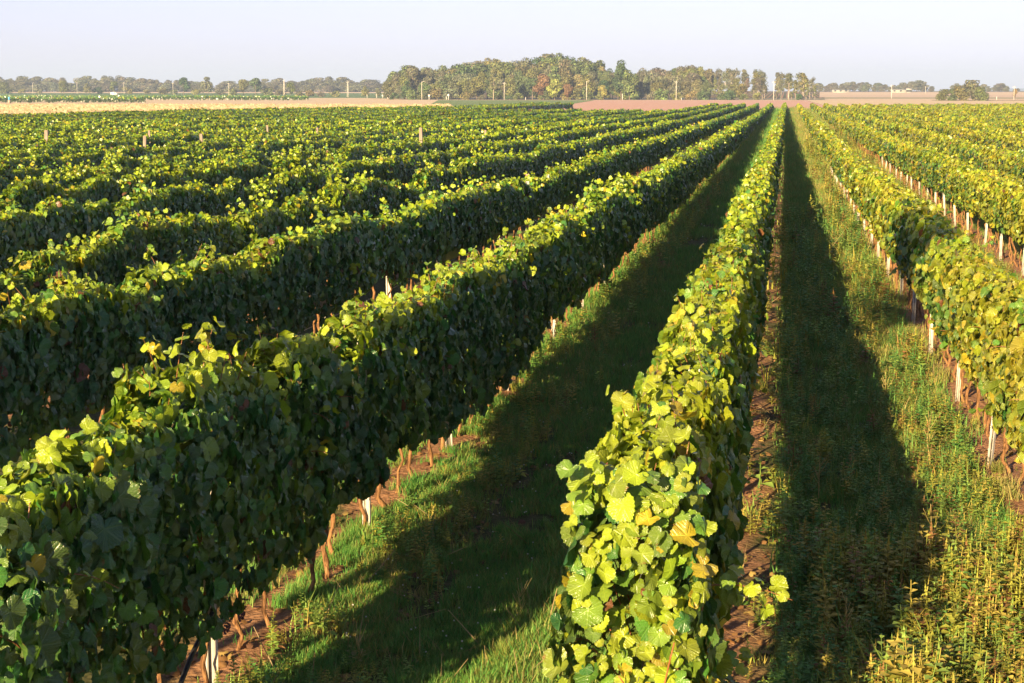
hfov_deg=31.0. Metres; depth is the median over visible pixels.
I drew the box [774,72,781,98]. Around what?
tree
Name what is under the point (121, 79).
tree
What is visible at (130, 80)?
tree
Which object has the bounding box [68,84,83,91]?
bush
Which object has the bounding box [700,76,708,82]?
tree
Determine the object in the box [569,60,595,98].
tree
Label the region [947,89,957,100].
bush
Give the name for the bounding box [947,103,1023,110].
vine row
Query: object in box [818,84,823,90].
tree
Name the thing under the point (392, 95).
bush
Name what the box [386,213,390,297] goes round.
trellis post
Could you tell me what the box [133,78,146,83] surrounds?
tree
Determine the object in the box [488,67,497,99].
tree
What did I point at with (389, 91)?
tree
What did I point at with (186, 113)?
vine row
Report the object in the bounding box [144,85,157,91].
bush
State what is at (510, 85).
tree
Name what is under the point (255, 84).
tree
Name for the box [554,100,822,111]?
ploughed field
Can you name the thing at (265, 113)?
vine row
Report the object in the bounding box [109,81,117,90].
tree
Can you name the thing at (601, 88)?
tree
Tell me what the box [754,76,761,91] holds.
tree
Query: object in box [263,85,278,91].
bush
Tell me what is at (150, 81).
tree
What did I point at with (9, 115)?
vine row
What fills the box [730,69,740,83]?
tree
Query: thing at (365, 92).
tree
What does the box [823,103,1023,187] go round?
vine row
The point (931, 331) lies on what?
trellis post
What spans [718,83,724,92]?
tree
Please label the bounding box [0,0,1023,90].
sky
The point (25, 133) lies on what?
vine row
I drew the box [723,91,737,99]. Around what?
bush
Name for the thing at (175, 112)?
vine row
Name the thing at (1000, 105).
vine row
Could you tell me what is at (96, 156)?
vine row
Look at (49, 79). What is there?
tree
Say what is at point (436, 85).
tree
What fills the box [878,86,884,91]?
tree
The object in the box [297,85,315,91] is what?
bush
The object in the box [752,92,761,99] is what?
bush
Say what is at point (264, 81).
tree
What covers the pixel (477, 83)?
tree
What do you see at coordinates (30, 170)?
vine row
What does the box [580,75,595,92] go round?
tree
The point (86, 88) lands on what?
tree
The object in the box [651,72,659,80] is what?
tree
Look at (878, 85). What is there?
tree
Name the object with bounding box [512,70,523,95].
tree
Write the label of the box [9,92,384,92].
stubble
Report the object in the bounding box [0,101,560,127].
vine row
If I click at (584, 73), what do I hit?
tree
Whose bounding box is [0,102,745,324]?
vine row
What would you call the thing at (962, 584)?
weeds
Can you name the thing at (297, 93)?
bush
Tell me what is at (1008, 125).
vine row
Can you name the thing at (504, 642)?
grass
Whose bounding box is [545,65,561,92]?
tree
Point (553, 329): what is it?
trellis post
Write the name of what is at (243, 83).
tree
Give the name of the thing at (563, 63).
tree
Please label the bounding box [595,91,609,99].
bush
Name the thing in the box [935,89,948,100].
bush
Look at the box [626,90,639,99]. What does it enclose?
bush
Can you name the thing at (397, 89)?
tree
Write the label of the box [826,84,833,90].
tree
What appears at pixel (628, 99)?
grass strip
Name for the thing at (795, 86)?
tree
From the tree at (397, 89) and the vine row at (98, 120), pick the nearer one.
the vine row at (98, 120)
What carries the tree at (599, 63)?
on the grass strip
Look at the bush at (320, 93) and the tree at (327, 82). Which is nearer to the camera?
the bush at (320, 93)
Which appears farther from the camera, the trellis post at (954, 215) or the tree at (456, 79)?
the tree at (456, 79)
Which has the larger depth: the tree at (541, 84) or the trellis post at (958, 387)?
the tree at (541, 84)
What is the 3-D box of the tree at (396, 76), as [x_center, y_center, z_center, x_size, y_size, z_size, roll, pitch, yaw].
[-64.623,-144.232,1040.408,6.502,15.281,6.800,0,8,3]
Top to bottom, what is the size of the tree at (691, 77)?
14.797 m
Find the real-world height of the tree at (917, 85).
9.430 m
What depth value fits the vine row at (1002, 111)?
275.40 m
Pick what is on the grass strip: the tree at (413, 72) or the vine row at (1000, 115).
the tree at (413, 72)
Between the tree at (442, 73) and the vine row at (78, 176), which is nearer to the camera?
the vine row at (78, 176)
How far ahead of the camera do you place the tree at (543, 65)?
1025.68 m
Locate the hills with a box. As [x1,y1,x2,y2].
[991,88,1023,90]
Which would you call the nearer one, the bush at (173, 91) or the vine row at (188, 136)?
the vine row at (188, 136)
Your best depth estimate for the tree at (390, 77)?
1067.84 m
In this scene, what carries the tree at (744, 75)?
on the grass strip
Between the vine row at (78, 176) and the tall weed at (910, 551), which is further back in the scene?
the vine row at (78, 176)
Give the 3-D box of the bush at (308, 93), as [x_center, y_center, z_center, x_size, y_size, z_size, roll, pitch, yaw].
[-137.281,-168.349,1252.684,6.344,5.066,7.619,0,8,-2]
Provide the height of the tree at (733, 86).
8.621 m
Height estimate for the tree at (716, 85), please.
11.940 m
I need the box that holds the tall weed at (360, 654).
[346,621,371,671]
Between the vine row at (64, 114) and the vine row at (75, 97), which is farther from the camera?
the vine row at (75, 97)
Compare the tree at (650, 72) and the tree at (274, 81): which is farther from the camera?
the tree at (274, 81)
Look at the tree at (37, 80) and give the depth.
2009.04 m
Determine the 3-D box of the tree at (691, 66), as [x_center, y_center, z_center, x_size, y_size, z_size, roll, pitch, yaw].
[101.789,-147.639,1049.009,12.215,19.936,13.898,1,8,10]
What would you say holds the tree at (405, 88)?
on the grass strip
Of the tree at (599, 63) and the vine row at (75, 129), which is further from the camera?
the tree at (599, 63)
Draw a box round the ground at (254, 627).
[0,91,1023,682]
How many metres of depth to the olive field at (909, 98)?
1080.78 m
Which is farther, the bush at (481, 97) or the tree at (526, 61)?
the tree at (526, 61)
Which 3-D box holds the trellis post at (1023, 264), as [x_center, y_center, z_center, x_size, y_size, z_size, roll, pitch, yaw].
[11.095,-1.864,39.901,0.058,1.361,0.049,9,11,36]
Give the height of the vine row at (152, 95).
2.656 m
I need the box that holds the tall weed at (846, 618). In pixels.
[839,590,852,652]
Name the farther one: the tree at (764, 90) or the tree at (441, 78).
the tree at (441, 78)
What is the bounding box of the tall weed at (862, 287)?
[857,275,866,303]
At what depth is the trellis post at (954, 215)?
55.85 m
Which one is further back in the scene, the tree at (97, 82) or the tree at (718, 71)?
the tree at (97, 82)
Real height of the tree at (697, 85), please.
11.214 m
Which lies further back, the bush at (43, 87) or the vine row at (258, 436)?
the bush at (43, 87)
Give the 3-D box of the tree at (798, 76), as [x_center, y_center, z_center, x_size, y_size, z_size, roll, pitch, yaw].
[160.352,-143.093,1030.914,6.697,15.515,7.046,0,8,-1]
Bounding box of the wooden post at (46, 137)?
[44,130,48,143]
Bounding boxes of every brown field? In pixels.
[820,95,1023,96]
[825,99,1023,99]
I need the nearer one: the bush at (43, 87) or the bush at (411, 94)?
the bush at (411, 94)
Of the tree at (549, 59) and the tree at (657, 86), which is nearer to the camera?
the tree at (657, 86)
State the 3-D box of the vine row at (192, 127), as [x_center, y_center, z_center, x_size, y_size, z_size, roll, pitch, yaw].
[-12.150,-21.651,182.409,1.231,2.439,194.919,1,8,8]
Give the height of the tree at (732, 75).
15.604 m
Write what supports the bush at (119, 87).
on the stubble
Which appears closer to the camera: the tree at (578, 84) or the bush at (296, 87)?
the tree at (578, 84)
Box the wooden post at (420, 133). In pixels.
[419,127,422,142]
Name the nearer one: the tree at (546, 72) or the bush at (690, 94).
the bush at (690, 94)
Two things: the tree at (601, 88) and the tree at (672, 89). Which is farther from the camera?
the tree at (672, 89)
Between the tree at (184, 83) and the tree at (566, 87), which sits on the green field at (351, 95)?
the tree at (184, 83)
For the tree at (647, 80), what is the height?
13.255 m
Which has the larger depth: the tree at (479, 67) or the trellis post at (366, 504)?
the tree at (479, 67)
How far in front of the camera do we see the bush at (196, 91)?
1426.72 m
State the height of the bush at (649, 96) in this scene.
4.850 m
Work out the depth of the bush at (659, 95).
947.20 m
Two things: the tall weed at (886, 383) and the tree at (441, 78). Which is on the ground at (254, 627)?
the tall weed at (886, 383)
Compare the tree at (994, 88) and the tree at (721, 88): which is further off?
the tree at (994, 88)
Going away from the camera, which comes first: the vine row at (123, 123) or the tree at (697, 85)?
the vine row at (123, 123)
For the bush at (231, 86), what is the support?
on the stubble
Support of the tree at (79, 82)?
on the stubble
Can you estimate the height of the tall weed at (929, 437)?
0.639 m
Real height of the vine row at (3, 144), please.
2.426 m
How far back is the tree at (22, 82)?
1912.09 m
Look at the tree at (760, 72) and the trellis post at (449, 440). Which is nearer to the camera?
the trellis post at (449, 440)
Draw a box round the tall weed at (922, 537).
[919,504,941,556]
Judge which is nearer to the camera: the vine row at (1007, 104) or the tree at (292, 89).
the vine row at (1007, 104)
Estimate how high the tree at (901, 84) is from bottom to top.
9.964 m
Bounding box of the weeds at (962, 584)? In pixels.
[196,124,1023,682]
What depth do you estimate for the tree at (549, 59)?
1051.85 m
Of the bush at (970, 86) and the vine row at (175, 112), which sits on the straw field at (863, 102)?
the bush at (970, 86)
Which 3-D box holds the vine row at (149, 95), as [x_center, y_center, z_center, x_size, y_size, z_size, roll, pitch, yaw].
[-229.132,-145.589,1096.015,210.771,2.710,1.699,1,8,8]
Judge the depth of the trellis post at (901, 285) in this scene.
35.11 m
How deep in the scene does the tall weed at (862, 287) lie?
32.51 m
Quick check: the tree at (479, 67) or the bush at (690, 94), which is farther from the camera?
the tree at (479, 67)
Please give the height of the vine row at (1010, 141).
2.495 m
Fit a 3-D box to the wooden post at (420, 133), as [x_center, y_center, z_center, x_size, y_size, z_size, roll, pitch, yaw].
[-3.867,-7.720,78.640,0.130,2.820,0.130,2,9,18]
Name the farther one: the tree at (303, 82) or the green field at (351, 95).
the tree at (303, 82)
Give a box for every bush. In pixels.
[0,82,12,93]
[27,84,49,91]
[32,87,41,93]
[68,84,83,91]
[92,87,103,93]
[102,85,115,91]
[115,85,123,91]
[122,85,138,91]
[122,87,132,93]
[136,85,144,91]
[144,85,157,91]
[156,87,168,93]
[157,83,172,91]
[168,83,181,91]
[170,89,177,94]
[187,85,197,91]
[191,89,200,94]
[212,85,225,91]
[215,89,225,94]
[225,84,240,91]
[228,88,236,94]
[246,85,254,91]
[259,87,272,95]
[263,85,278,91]
[274,89,285,95]
[277,84,288,91]
[285,85,300,91]
[294,91,304,96]
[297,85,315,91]
[305,90,314,96]
[316,91,325,96]
[321,85,334,91]
[329,90,339,96]
[333,86,344,91]
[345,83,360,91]
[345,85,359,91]
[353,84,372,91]
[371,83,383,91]
[389,93,400,99]
[405,88,421,99]
[417,91,430,99]
[429,88,443,99]
[442,88,458,99]
[460,91,473,99]
[477,95,484,99]
[487,88,504,99]
[505,94,514,99]
[513,93,523,99]
[539,89,556,99]
[560,92,571,99]
[568,88,581,99]
[582,92,594,99]
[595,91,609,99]
[615,92,628,99]
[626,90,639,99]
[646,91,655,99]
[653,88,668,99]
[671,92,682,99]
[685,91,696,99]
[696,90,709,99]
[716,93,724,99]
[722,90,735,99]
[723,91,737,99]
[739,94,748,99]
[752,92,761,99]
[796,94,802,99]
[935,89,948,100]
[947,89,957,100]
[953,86,969,100]
[963,80,981,100]
[974,87,988,100]
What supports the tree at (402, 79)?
on the grass strip
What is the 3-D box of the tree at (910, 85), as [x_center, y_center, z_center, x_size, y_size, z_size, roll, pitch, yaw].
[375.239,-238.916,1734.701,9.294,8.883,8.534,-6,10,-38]
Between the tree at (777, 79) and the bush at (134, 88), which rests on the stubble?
the bush at (134, 88)
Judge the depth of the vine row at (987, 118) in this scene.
215.26 m
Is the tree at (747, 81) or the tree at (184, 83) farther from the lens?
the tree at (184, 83)
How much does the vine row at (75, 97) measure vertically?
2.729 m
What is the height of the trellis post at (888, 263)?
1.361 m
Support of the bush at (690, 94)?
on the stubble strip
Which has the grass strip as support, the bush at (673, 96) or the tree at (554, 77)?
the tree at (554, 77)
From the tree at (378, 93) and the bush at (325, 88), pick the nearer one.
the tree at (378, 93)
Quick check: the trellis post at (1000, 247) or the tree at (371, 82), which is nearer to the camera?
the trellis post at (1000, 247)
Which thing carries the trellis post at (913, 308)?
on the ground at (254, 627)
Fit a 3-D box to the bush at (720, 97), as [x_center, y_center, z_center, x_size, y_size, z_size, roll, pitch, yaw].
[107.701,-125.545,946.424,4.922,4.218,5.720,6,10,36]
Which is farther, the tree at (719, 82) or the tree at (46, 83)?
the tree at (46, 83)
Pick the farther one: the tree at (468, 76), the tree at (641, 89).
the tree at (468, 76)
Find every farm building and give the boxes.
[832,90,848,92]
[892,89,905,92]
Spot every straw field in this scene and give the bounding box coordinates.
[0,98,436,104]
[807,100,1023,105]
[820,92,1023,94]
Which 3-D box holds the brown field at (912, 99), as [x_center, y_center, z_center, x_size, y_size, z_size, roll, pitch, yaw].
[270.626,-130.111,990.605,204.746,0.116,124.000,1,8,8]
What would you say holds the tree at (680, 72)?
on the grass strip
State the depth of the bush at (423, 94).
966.72 m
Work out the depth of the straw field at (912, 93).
1482.32 m
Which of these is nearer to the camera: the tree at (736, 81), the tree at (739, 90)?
the tree at (739, 90)
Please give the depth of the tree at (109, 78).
2003.67 m
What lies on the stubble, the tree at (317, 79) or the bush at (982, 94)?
the tree at (317, 79)
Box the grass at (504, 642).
[102,106,1023,682]
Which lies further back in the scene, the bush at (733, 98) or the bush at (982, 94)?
the bush at (733, 98)
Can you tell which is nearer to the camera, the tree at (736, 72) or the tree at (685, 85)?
the tree at (685, 85)
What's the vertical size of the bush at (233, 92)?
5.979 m
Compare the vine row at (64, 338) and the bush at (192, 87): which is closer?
the vine row at (64, 338)
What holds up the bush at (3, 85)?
on the green field at (351, 95)
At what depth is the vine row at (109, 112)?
224.07 m
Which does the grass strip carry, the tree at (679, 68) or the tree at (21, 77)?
the tree at (679, 68)
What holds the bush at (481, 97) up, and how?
on the stubble strip
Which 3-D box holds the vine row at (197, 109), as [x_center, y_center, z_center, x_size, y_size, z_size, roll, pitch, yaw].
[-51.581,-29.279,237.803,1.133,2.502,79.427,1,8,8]
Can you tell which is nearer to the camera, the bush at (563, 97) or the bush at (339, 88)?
the bush at (563, 97)
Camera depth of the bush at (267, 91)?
1327.00 m
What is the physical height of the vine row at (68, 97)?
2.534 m
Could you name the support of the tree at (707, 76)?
on the grass strip
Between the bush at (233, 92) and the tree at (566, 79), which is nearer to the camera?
the tree at (566, 79)
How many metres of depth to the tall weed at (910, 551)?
14.23 m
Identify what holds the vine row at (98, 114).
on the ground at (254, 627)
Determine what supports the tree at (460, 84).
on the grass strip
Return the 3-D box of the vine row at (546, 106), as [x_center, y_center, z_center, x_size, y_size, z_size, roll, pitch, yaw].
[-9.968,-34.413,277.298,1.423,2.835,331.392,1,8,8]
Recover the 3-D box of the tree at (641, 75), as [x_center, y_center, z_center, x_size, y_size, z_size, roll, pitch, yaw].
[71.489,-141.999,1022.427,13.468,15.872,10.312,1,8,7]
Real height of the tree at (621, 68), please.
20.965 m
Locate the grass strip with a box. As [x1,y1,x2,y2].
[377,98,824,99]
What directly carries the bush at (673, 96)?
on the stubble strip
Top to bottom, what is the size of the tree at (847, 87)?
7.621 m
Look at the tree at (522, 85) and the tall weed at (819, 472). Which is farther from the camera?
the tree at (522, 85)
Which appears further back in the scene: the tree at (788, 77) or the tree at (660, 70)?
the tree at (660, 70)
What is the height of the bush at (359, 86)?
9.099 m
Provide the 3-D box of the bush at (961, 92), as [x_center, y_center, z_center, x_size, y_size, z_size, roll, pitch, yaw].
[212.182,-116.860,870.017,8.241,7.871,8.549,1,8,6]
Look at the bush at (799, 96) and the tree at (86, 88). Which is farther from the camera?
the tree at (86, 88)
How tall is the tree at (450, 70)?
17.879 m
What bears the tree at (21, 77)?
on the stubble
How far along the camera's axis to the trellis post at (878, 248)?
43.06 m
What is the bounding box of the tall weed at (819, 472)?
[813,448,827,497]
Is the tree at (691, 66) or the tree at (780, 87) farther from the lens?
the tree at (691, 66)
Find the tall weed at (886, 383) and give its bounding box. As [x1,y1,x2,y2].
[880,370,893,400]
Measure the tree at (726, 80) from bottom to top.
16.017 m
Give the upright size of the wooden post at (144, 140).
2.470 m
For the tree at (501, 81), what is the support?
on the grass strip
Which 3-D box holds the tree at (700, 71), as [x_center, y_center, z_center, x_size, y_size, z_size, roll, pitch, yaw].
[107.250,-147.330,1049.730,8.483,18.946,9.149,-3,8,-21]
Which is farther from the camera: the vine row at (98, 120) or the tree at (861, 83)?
the tree at (861, 83)
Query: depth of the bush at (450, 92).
962.72 m
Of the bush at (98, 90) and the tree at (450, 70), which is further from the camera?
the bush at (98, 90)
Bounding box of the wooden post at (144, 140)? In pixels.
[143,135,145,147]
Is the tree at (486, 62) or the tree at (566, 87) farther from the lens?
the tree at (486, 62)
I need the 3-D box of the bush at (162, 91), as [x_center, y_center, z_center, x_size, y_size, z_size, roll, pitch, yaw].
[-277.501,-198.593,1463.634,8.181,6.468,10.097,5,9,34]
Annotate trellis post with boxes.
[202,430,218,682]
[320,247,325,327]
[357,339,370,525]
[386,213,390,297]
[442,276,452,448]
[551,221,555,336]
[877,241,879,258]
[886,257,889,278]
[900,273,902,296]
[911,291,915,324]
[929,314,933,354]
[943,192,944,215]
[953,205,955,225]
[955,361,960,401]
[966,212,968,235]
[984,224,987,244]
[986,418,995,464]
[999,232,1002,260]
[1022,249,1023,275]
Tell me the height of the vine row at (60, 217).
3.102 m
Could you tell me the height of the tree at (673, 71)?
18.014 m
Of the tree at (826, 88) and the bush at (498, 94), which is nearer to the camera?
the bush at (498, 94)
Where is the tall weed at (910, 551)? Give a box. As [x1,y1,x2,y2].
[900,537,916,561]
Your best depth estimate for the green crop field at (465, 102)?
808.92 m
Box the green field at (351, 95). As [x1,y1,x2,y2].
[0,93,401,97]
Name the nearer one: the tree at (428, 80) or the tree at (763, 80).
the tree at (763, 80)
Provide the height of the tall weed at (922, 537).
0.697 m
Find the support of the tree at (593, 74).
on the grass strip
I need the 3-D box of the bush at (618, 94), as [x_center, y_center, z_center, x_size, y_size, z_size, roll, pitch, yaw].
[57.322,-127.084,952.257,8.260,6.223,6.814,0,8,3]
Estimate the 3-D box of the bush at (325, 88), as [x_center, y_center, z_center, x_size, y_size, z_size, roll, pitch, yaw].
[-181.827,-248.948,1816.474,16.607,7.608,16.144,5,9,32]
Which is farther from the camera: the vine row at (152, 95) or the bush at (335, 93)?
the bush at (335, 93)
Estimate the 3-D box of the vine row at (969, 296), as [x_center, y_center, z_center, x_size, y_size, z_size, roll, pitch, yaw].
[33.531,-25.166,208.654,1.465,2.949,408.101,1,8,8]
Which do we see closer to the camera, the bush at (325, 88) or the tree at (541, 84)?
the tree at (541, 84)
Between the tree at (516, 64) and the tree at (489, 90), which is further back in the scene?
the tree at (516, 64)
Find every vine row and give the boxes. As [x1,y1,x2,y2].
[0,95,303,98]
[0,95,306,99]
[0,97,145,102]
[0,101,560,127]
[0,102,545,125]
[0,102,573,130]
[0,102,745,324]
[0,102,758,474]
[0,102,773,682]
[0,103,718,261]
[0,103,731,275]
[0,105,438,123]
[0,106,365,120]
[0,107,305,116]
[0,107,463,133]
[0,107,526,142]
[0,108,206,114]
[0,108,484,134]
[0,108,544,143]
[0,108,563,151]
[0,108,581,156]
[0,108,624,171]
[0,108,662,193]
[0,109,501,137]
[0,109,603,162]
[0,109,641,180]
[1,96,143,101]
[1,96,308,100]
[2,94,296,96]
[2,102,533,124]
[2,107,270,116]
[3,96,140,100]
[3,106,411,122]
[3,107,383,120]
[6,106,327,119]
[6,108,247,114]
[542,102,790,682]
[795,103,1023,485]
[809,103,1023,270]
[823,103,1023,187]
[837,103,1023,153]
[851,103,1023,136]
[865,103,1023,131]
[878,103,1023,123]
[893,103,1023,120]
[906,103,1023,117]
[920,103,1023,113]
[933,103,1023,112]
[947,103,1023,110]
[961,103,1023,108]
[976,103,1021,107]
[992,103,1023,106]
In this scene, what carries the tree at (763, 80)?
on the grass strip
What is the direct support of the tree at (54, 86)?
on the stubble
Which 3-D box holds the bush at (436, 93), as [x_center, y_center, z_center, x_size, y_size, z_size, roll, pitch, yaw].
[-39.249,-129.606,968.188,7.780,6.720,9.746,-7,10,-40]
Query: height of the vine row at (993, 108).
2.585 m
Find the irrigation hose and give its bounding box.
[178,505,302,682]
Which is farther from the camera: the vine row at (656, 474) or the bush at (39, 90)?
the bush at (39, 90)
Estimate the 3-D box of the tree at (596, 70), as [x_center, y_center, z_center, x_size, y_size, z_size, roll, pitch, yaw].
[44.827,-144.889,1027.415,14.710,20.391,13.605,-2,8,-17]
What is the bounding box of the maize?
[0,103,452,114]
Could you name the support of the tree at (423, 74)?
on the grass strip
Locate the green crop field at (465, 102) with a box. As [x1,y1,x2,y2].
[431,100,592,105]
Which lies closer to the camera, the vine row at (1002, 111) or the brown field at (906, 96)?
the vine row at (1002, 111)
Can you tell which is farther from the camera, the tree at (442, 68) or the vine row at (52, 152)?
the tree at (442, 68)
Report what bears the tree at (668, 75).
on the grass strip
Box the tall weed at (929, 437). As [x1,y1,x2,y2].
[921,410,938,461]
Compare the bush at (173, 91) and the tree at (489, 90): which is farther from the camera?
the bush at (173, 91)
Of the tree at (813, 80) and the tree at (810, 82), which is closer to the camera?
the tree at (810, 82)
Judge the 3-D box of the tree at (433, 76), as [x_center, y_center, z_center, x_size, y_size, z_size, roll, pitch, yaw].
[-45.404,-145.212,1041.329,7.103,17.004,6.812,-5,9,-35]
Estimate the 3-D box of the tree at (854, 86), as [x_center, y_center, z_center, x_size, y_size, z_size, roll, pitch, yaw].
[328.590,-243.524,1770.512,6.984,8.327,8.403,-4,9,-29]
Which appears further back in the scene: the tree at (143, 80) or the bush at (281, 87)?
the tree at (143, 80)
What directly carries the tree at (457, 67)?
on the grass strip
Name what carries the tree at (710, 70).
on the grass strip
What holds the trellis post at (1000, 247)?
on the ground at (254, 627)
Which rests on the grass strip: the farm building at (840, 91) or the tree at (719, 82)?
the tree at (719, 82)
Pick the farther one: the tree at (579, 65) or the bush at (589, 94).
the tree at (579, 65)
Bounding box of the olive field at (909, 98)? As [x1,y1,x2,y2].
[825,97,1023,98]
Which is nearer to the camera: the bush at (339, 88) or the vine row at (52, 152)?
the vine row at (52, 152)
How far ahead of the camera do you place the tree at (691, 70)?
1011.14 m
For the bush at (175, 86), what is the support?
on the stubble
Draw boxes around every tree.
[15,79,29,84]
[16,76,28,84]
[27,78,40,84]
[40,78,54,91]
[41,81,48,90]
[49,83,58,91]
[58,80,69,93]
[77,76,91,83]
[77,80,86,84]
[83,83,91,92]
[92,80,100,86]
[100,80,110,87]
[105,76,115,81]
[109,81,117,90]
[118,77,129,84]
[122,77,135,84]
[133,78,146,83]
[145,79,154,84]
[178,77,190,94]
[199,77,212,92]
[238,79,248,94]
[249,78,261,94]
[261,79,270,84]
[269,79,284,84]
[286,82,295,94]
[298,81,308,84]
[309,77,323,91]
[313,80,324,91]
[323,80,333,85]
[331,81,340,87]
[335,77,349,81]
[361,86,369,96]
[364,79,380,84]
[375,88,380,97]
[381,80,394,98]
[387,71,399,98]
[392,73,400,92]
[394,84,404,99]
[395,75,410,99]
[397,65,417,74]
[400,81,411,99]
[405,65,422,94]
[406,72,421,93]
[418,82,430,99]
[420,71,431,82]
[422,68,437,96]
[423,75,433,98]
[427,70,435,98]
[431,81,440,99]
[434,65,448,93]
[436,70,445,97]
[437,76,443,88]
[438,73,455,93]
[445,68,455,98]
[447,80,458,99]
[452,63,470,69]
[452,74,462,98]
[453,65,478,76]
[456,79,470,97]
[458,73,480,94]
[458,80,474,97]
[462,62,476,65]
[469,60,485,95]
[469,77,483,99]
[473,63,487,96]
[476,71,486,94]
[483,57,491,98]
[484,65,490,98]
[485,69,494,98]
[487,69,506,86]
[487,79,500,96]
[488,59,509,98]
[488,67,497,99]
[490,62,509,98]
[497,78,508,98]
[502,77,516,99]
[503,62,514,96]
[509,60,520,98]
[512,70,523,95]
[514,64,531,98]
[518,57,533,98]
[518,77,530,96]
[524,67,540,97]
[525,78,538,99]
[530,57,546,65]
[533,74,549,99]
[535,61,558,72]
[537,53,554,62]
[537,65,551,76]
[543,56,555,69]
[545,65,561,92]
[546,78,562,99]
[550,76,560,99]
[554,52,563,98]
[557,66,574,89]
[559,59,573,68]
[559,75,570,91]
[562,55,576,62]
[563,84,572,99]
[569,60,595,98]
[569,65,579,98]
[570,74,585,99]
[576,56,587,96]
[579,69,588,97]
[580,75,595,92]
[587,71,599,98]
[588,64,601,95]
[594,60,604,98]
[597,71,612,94]
[597,80,610,99]
[598,85,606,99]
[604,75,613,98]
[614,59,629,99]
[619,70,639,99]
[633,71,646,97]
[636,81,645,99]
[643,75,650,93]
[646,70,658,98]
[649,82,662,96]
[651,67,663,75]
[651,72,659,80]
[651,76,668,94]
[661,69,671,92]
[665,70,671,97]
[668,81,681,97]
[670,68,676,75]
[670,76,681,95]
[672,75,685,97]
[673,66,684,76]
[675,70,684,98]
[679,80,690,96]
[681,68,696,86]
[684,65,699,78]
[684,73,702,90]
[691,79,703,99]
[696,66,704,76]
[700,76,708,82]
[700,82,712,96]
[703,69,716,85]
[704,70,711,82]
[711,72,717,98]
[713,78,717,94]
[715,69,723,96]
[717,78,722,92]
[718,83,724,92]
[721,70,729,90]
[723,68,734,84]
[726,84,736,91]
[727,71,734,87]
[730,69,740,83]
[733,77,740,96]
[735,83,746,96]
[739,72,750,98]
[744,78,750,93]
[750,85,756,93]
[752,70,767,84]
[752,73,760,90]
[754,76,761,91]
[757,77,766,97]
[760,72,768,95]
[761,85,767,99]
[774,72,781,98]
[775,77,780,92]
[776,79,783,92]
[779,72,784,96]
[782,73,793,99]
[792,80,797,94]
[793,72,800,93]
[798,73,808,99]
[807,79,813,98]
[810,76,817,98]
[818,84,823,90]
[823,86,830,91]
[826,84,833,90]
[845,84,850,90]
[850,84,858,91]
[856,82,864,91]
[859,84,868,91]
[872,83,882,91]
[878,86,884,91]
[898,82,906,88]
[906,83,913,89]
[912,82,921,91]
[913,80,924,89]
[991,85,998,90]
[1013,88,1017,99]
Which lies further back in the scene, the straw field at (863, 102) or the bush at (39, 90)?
the bush at (39, 90)
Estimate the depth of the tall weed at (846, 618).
12.36 m
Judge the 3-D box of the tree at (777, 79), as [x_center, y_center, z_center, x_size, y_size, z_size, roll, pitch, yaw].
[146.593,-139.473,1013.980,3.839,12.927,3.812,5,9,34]
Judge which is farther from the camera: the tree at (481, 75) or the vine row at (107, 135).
the tree at (481, 75)
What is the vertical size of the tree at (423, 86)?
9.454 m
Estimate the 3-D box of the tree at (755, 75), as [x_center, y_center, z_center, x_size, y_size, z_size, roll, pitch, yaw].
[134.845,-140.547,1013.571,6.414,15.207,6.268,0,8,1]
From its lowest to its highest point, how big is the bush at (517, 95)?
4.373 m
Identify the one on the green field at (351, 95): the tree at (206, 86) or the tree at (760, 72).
the tree at (206, 86)
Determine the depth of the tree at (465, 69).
1023.58 m
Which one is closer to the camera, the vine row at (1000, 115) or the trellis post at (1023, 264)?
the trellis post at (1023, 264)
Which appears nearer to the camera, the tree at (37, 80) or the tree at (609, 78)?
the tree at (609, 78)
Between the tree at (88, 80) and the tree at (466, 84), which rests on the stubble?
the tree at (88, 80)
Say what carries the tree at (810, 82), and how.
on the grass strip
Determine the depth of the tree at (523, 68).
1023.28 m
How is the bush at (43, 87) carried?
on the stubble
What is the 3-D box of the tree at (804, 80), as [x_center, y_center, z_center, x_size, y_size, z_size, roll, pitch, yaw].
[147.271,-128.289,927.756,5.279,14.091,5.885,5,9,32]
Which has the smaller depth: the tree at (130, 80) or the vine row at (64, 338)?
the vine row at (64, 338)
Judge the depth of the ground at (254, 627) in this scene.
17.52 m
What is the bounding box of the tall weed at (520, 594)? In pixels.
[512,578,531,614]
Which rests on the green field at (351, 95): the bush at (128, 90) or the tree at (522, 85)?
the bush at (128, 90)
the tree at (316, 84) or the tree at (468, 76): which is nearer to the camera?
the tree at (468, 76)
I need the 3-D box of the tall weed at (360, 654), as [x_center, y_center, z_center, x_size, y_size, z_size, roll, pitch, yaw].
[-1.027,2.058,12.376,0.182,0.327,0.180,6,10,40]
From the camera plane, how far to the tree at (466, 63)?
1067.14 m
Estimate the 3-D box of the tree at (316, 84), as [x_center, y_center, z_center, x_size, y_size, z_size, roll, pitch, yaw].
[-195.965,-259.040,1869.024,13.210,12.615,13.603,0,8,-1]
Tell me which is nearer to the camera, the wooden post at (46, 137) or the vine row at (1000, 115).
the wooden post at (46, 137)
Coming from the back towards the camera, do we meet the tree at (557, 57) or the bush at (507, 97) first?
the tree at (557, 57)
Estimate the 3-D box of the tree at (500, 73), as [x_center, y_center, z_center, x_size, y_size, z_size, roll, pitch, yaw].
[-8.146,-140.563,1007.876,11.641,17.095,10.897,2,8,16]

